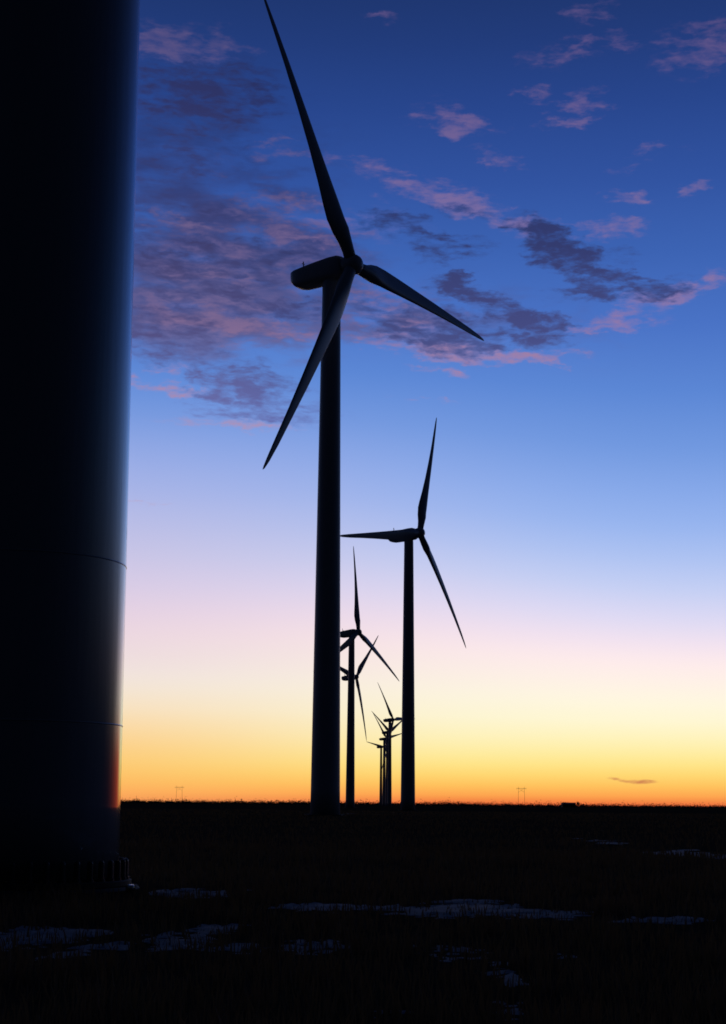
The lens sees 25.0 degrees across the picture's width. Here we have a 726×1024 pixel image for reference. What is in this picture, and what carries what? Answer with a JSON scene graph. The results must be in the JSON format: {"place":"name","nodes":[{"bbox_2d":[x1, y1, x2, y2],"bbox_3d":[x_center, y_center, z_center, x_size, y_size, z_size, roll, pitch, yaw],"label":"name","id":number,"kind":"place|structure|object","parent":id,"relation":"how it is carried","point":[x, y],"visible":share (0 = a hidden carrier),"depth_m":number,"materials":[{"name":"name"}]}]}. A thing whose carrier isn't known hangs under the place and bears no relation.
{"place":"outdoors","nodes":[
{"label":"outdoors","id":0,"kind":"place"},
{"bbox_2d":[0,803,725,1023],"bbox_3d":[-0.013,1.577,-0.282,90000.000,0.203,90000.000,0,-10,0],"label":"ground","id":1,"kind":"structure","parent":0,"point":[142,884],"depth_m":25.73,"materials":[{"name":"black plant"}]},
{"bbox_2d":[0,0,139,893],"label":"turbine tower","id":2,"kind":"structure","parent":1,"relation":"on","point":[69,71],"depth_m":30.94,"materials":[{"name":"metal"}]},
{"bbox_2d":[126,884,133,891],"bbox_3d":[-4.239,6.878,29.809,0.170,0.182,0.170,0,-8,0],"label":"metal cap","id":3,"kind":"object","parent":1,"relation":"on","point":[129,887],"visible":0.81,"depth_m":29.74,"materials":[{"name":"metal"}]},
{"bbox_2d":[340,635,378,740],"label":"wind turbine","id":4,"kind":"object","parent":1,"relation":"on","point":[359,670],"visible":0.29,"depth_m":1026.73,"materials":[{"name":"metal"}]},
{"bbox_2d":[0,813,722,1020],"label":"snow","id":5,"kind":"structure","parent":1,"relation":"on","point":[442,909],"depth_m":20.93,"materials":[{"name":"white snow"}]},
{"bbox_2d":[340,546,398,807],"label":"wind turbine","id":6,"kind":"object","parent":1,"relation":"on","point":[352,634],"visible":0.94,"depth_m":754.47,"materials":[{"name":"metal"}]},
{"bbox_2d":[263,0,483,815],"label":"wind turbine","id":7,"kind":"object","parent":1,"relation":"on","point":[333,277],"visible":0.99,"depth_m":236.34,"materials":[{"name":"paint"}]},
{"bbox_2d":[368,740,385,805],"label":"wind turbine","id":8,"kind":"object","parent":1,"relation":"on","point":[380,792],"visible":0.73,"depth_m":2252.18,"materials":[{"name":"metal"}]},
{"bbox_2d":[372,712,401,805],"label":"wind turbine","id":9,"kind":"object","parent":1,"relation":"on","point":[386,733],"visible":0.52,"depth_m":1796.63,"materials":[{"name":"metal"}]},
{"bbox_2d":[374,715,401,805],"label":"wind turbine","id":10,"kind":"object","parent":1,"relation":"on","point":[384,772],"visible":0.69,"depth_m":1976.70,"materials":[{"name":"metal"}]},
{"bbox_2d":[378,684,401,805],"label":"wind turbine","id":11,"kind":"object","parent":1,"relation":"on","point":[389,786],"visible":0.88,"depth_m":1531.97,"materials":[{"name":"metal"}]},
{"bbox_2d":[340,418,465,810],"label":"wind turbine","id":12,"kind":"object","parent":1,"relation":"on","point":[407,536],"visible":0.98,"depth_m":474.43,"materials":[{"name":"metal"}]},
{"bbox_2d":[121,796,725,807],"bbox_3d":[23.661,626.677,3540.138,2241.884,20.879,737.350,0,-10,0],"label":"distant wood","id":13,"kind":"object","parent":1,"relation":"on","point":[172,801],"visible":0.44,"depth_m":3359.58,"materials":[{"name":"black plant"}]},
{"bbox_2d":[561,802,575,807],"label":"barn","id":14,"kind":"structure","parent":1,"relation":"on","point":[566,804],"depth_m":1965.42,"materials":[{"name":"black"}]},
{"bbox_2d":[121,0,725,806],"label":"sky","id":15,"kind":"structure","parent":0,"point":[549,175],"materials":[{"name":"blue"}]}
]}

